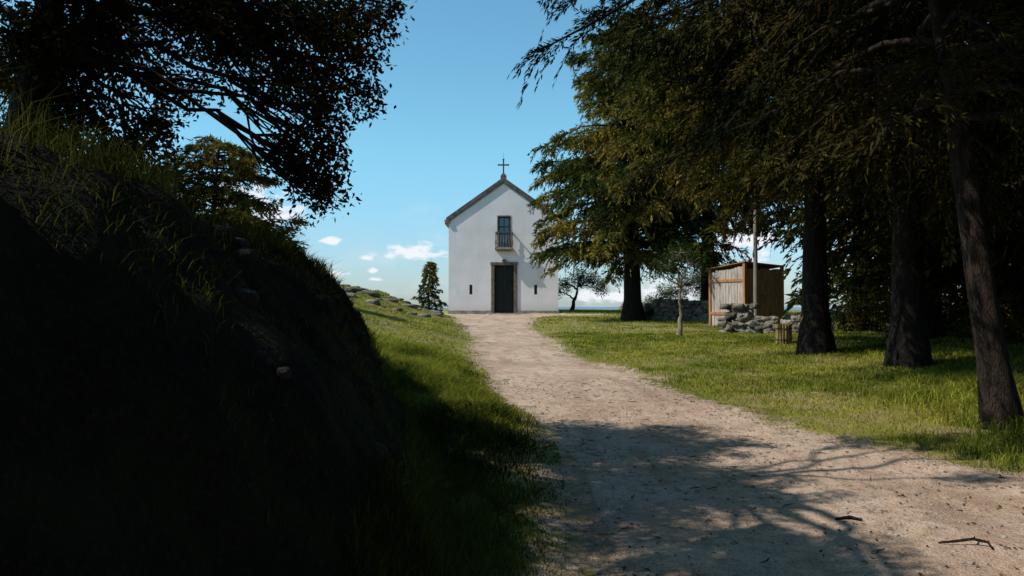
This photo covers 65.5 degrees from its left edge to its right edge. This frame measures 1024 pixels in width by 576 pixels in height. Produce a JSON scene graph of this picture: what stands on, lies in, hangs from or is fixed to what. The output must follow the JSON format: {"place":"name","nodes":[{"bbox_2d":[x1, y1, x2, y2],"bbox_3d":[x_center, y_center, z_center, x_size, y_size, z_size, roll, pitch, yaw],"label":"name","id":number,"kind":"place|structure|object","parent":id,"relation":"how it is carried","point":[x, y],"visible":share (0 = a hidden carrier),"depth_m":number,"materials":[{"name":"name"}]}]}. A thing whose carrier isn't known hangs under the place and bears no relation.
{"place":"outdoors","nodes":[
{"label":"outdoors","id":0,"kind":"place"},
{"bbox_2d":[0,62,345,281],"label":"bank grass","id":1,"kind":"structure","parent":0,"point":[121,161],"depth_m":3.66,"materials":[{"name":"green plant"}]},
{"bbox_2d":[0,0,988,307],"label":"sky","id":2,"kind":"structure","parent":0,"point":[454,119],"materials":[{"name":"blue"}]},
{"bbox_2d":[0,134,1023,575],"bbox_3d":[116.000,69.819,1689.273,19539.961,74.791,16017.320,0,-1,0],"label":"ground","id":3,"kind":"structure","parent":0,"point":[122,450],"depth_m":2.85,"materials":[{"name":"green plant"}]},
{"bbox_2d":[0,5,153,163],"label":"oak tree","id":4,"kind":"object","parent":3,"relation":"on","point":[4,89],"visible":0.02,"depth_m":8.59,"materials":[{"name":"green plant"}]},
{"bbox_2d":[0,0,416,225],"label":"oak tree","id":5,"kind":"object","parent":3,"relation":"on","point":[52,44],"visible":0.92,"depth_m":6.88,"materials":[{"name":"green plant"}]},
{"bbox_2d":[0,115,468,575],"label":"bank moss grass","id":6,"kind":"structure","parent":3,"relation":"on","point":[334,281],"depth_m":3.57,"materials":[{"name":"green plant"}]},
{"bbox_2d":[158,134,314,251],"bbox_3d":[-9.314,-2.122,25.064,5.840,5.358,5.008,0,-1,0],"label":"cedar tree","id":7,"kind":"object","parent":3,"relation":"on","point":[240,170],"visible":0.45,"depth_m":24.57,"materials":[{"name":"green plant"}]},
{"bbox_2d":[215,225,421,523],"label":"bank stones","id":8,"kind":"object","parent":3,"relation":"on","point":[248,297],"visible":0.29,"depth_m":4.36,"materials":[{"name":"grey stone"}]},
{"bbox_2d":[340,284,444,317],"bbox_3d":[-6.210,0.619,34.967,6.368,1.606,8.891,0,-1,0],"label":"rock outcrop","id":9,"kind":"object","parent":3,"relation":"on","point":[390,299],"visible":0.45,"depth_m":34.60,"materials":[{"name":"grey stone"}]},
{"bbox_2d":[340,284,488,373],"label":"meadow grass","id":10,"kind":"structure","parent":3,"relation":"on","point":[419,326],"depth_m":26.02,"materials":[{"name":"green plant"}]},
{"bbox_2d":[410,261,448,310],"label":"fir tree","id":11,"kind":"object","parent":3,"relation":"on","point":[432,278],"visible":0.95,"depth_m":47.85,"materials":[{"name":"green plant"}]},
{"bbox_2d":[322,322,569,575],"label":"grass verge","id":12,"kind":"object","parent":3,"relation":"on","point":[442,432],"depth_m":5.00,"materials":[{"name":"green plant"}]},
{"bbox_2d":[365,321,544,448],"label":"grass verge","id":13,"kind":"object","parent":3,"relation":"on","point":[438,371],"depth_m":11.11,"materials":[{"name":"green plant"}]},
{"bbox_2d":[444,153,561,314],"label":"chapel","id":14,"kind":"structure","parent":3,"relation":"on","point":[491,231],"depth_m":43.05,"materials":[{"name":"paint"}]},
{"bbox_2d":[494,265,513,312],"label":"door","id":15,"kind":"structure","parent":14,"relation":"in","point":[504,274],"depth_m":43.21,"materials":[{"name":"black paint"}]},
{"bbox_2d":[498,217,509,231],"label":"window frame","id":16,"kind":"structure","parent":14,"relation":"in","point":[498,217],"depth_m":43.18,"materials":[{"name":"wood"}]},
{"bbox_2d":[499,218,508,246],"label":"window glass","id":17,"kind":"structure","parent":14,"relation":"in","point":[502,221],"depth_m":43.20,"materials":[{"name":"blue"}]},
{"bbox_2d":[558,266,609,309],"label":"olive tree","id":18,"kind":"object","parent":3,"relation":"on","point":[588,279],"visible":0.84,"depth_m":52.93,"materials":[{"name":"green plant"}]},
{"bbox_2d":[526,8,750,321],"bbox_3d":[5.708,-5.391,35.355,10.254,13.956,10.796,0,-1,0],"label":"cedar tree","id":19,"kind":"object","parent":3,"relation":"on","point":[618,241],"visible":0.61,"depth_m":34.12,"materials":[{"name":"green plant"}]},
{"bbox_2d":[643,299,708,321],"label":"stone wall","id":20,"kind":"structure","parent":3,"relation":"on","point":[692,310],"depth_m":34.96,"materials":[{"name":"grey stone"}]},
{"bbox_2d":[642,241,712,335],"bbox_3d":[4.987,0.079,24.265,2.102,3.030,1.083,0,-1,0],"label":"lawn tree","id":21,"kind":"object","parent":3,"relation":"on","point":[680,285],"visible":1,"depth_m":24.16,"materials":[{"name":"green plant"}]},
{"bbox_2d":[620,253,748,307],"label":"background shrubs","id":22,"kind":"object","parent":3,"relation":"on","point":[666,293],"visible":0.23,"depth_m":49.80,"materials":[{"name":"green plant"}]},
{"bbox_2d":[618,19,803,299],"bbox_3d":[9.437,-6.022,39.284,10.623,15.155,11.776,0,-1,0],"label":"cedar tree","id":23,"kind":"object","parent":3,"relation":"on","point":[704,289],"depth_m":38.67,"materials":[{"name":"green plant"}]},
{"bbox_2d":[717,303,759,332],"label":"stone wall","id":24,"kind":"structure","parent":3,"relation":"on","point":[741,315],"depth_m":25.25,"materials":[{"name":"grey stone"}]},
{"bbox_2d":[707,261,784,324],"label":"wooden shed","id":25,"kind":"structure","parent":3,"relation":"on","point":[730,283],"depth_m":30.27,"materials":[{"name":"brown wood"}]},
{"bbox_2d":[753,182,757,315],"bbox_3d":[8.750,-1.407,28.626,0.700,6.100,0.186,0,-1,0],"label":"utility pole","id":26,"kind":"object","parent":3,"relation":"on","point":[755,279],"visible":0.48,"depth_m":28.57,"materials":[{"name":"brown wood"}]},
{"bbox_2d":[523,384,988,575],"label":"twigs","id":27,"kind":"object","parent":3,"relation":"on","point":[716,486],"visible":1,"depth_m":6.33,"materials":[{"name":"brown wood"}]},
{"bbox_2d":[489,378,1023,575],"bbox_3d":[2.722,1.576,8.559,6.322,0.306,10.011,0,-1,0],"label":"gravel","id":28,"kind":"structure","parent":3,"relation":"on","point":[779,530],"depth_m":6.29,"materials":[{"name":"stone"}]},
{"bbox_2d":[507,0,1023,369],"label":"cedar tree","id":29,"kind":"object","parent":3,"relation":"on","point":[908,344],"visible":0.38,"depth_m":13.13,"materials":[{"name":"green plant"}]},
{"bbox_2d":[749,314,800,333],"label":"stone wall","id":30,"kind":"structure","parent":3,"relation":"on","point":[763,324],"depth_m":24.49,"materials":[{"name":"grey stone"}]},
{"bbox_2d":[775,324,791,343],"bbox_3d":[6.951,1.201,20.380,0.426,0.567,0.427,0,-1,0],"label":"wooden bin","id":31,"kind":"object","parent":3,"relation":"on","point":[783,333],"visible":0.82,"depth_m":20.23,"materials":[{"name":"wood"}]},
{"bbox_2d":[573,0,1022,355],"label":"cedar tree","id":32,"kind":"object","parent":3,"relation":"on","point":[815,334],"visible":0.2,"depth_m":17.45,"materials":[{"name":"green plant"}]},
{"bbox_2d":[722,120,877,321],"bbox_3d":[14.161,-5.983,33.319,11.494,15.154,11.887,0,-1,0],"label":"cedar tree","id":33,"kind":"object","parent":3,"relation":"on","point":[788,240],"visible":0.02,"depth_m":33.32,"materials":[{"name":"green plant"}]},
{"bbox_2d":[666,0,1023,430],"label":"cedar tree","id":34,"kind":"object","parent":3,"relation":"on","point":[946,60],"visible":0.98,"depth_m":9.02,"materials":[{"name":"green plant"}]},
{"bbox_2d":[829,242,891,332],"bbox_3d":[10.979,0.022,24.224,2.783,3.151,3.103,-1,-1,35],"label":"shrub","id":35,"kind":"object","parent":3,"relation":"on","point":[854,309],"visible":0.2,"depth_m":23.78,"materials":[{"name":"green plant"}]},
{"bbox_2d":[781,2,1010,331],"bbox_3d":[12.862,-4.153,26.194,8.225,12.809,7.261,-1,-1,40],"label":"cedar tree","id":36,"kind":"object","parent":3,"relation":"on","point":[800,274],"visible":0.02,"depth_m":26.69,"materials":[{"name":"green plant"}]},
{"bbox_2d":[781,9,1023,336],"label":"cedar tree","id":37,"kind":"object","parent":3,"relation":"on","point":[853,283],"visible":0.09,"depth_m":19.23,"materials":[{"name":"green plant"}]},
{"bbox_2d":[859,187,1016,340],"bbox_3d":[9.858,-0.629,18.549,3.188,4.031,2.511,0,-1,0],"label":"shrub","id":38,"kind":"object","parent":3,"relation":"on","point":[957,308],"visible":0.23,"depth_m":18.52,"materials":[{"name":"green plant"}]},
{"bbox_2d":[854,0,1023,271],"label":"cedar tree","id":39,"kind":"object","parent":3,"relation":"on","point":[996,250],"visible":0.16,"depth_m":12.94,"materials":[{"name":"green plant"}]},
{"bbox_2d":[925,52,1023,340],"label":"cedar tree","id":40,"kind":"object","parent":3,"relation":"on","point":[1015,283],"visible":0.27,"depth_m":15.56,"materials":[{"name":"green plant"}]},
{"bbox_2d":[939,186,1022,333],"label":"cedar tree","id":41,"kind":"object","parent":3,"relation":"on","point":[947,283],"visible":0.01,"depth_m":20.97,"materials":[{"name":"green plant"}]},
{"bbox_2d":[940,276,1023,339],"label":"shrub","id":42,"kind":"object","parent":3,"relation":"on","point":[945,323],"visible":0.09,"depth_m":20.33,"materials":[{"name":"green plant"}]},
{"bbox_2d":[947,40,1023,166],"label":"cedar tree","id":43,"kind":"object","parent":3,"relation":"on","point":[1001,139],"visible":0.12,"depth_m":11.41,"materials":[{"name":"green plant"}]},
{"bbox_2d":[433,307,833,309],"bbox_3d":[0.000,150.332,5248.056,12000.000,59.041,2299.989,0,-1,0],"label":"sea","id":44,"kind":"structure","parent":0,"point":[793,308],"depth_m":5126.39,"materials":[{"name":"blue liquid"}]},
{"bbox_2d":[526,309,888,333],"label":"lawn grass","id":45,"kind":"structure","parent":0,"point":[608,312],"depth_m":32.66,"materials":[{"name":"green plant"}]},
{"bbox_2d":[445,314,1023,575],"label":"dirt path","id":46,"kind":"structure","parent":0,"point":[518,356],"depth_m":6.20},
{"bbox_2d":[483,376,1023,575],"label":"fallen leaves","id":47,"kind":"object","parent":46,"relation":"on","point":[730,476],"visible":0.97,"depth_m":6.80,"materials":[{"name":"brown plant"}]},
{"bbox_2d":[835,515,861,520],"bbox_3d":[2.288,1.565,5.420,0.178,0.034,0.048,0,-1,10],"label":"fallen stick","id":48,"kind":"object","parent":46,"relation":"on","point":[848,517],"visible":1,"depth_m":5.42,"materials":[{"name":"brown wood"}]},
{"bbox_2d":[938,536,992,549],"bbox_3d":[2.818,1.571,4.959,0.297,0.046,0.129,-1,-1,26],"label":"fallen stick","id":49,"kind":"object","parent":46,"relation":"on","point":[970,539],"visible":1,"depth_m":4.94,"materials":[{"name":"brown wood"}]},
{"bbox_2d":[533,330,1023,476],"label":"lawn grass","id":50,"kind":"structure","parent":0,"point":[926,392],"depth_m":12.84,"materials":[{"name":"green plant"}]}
]}

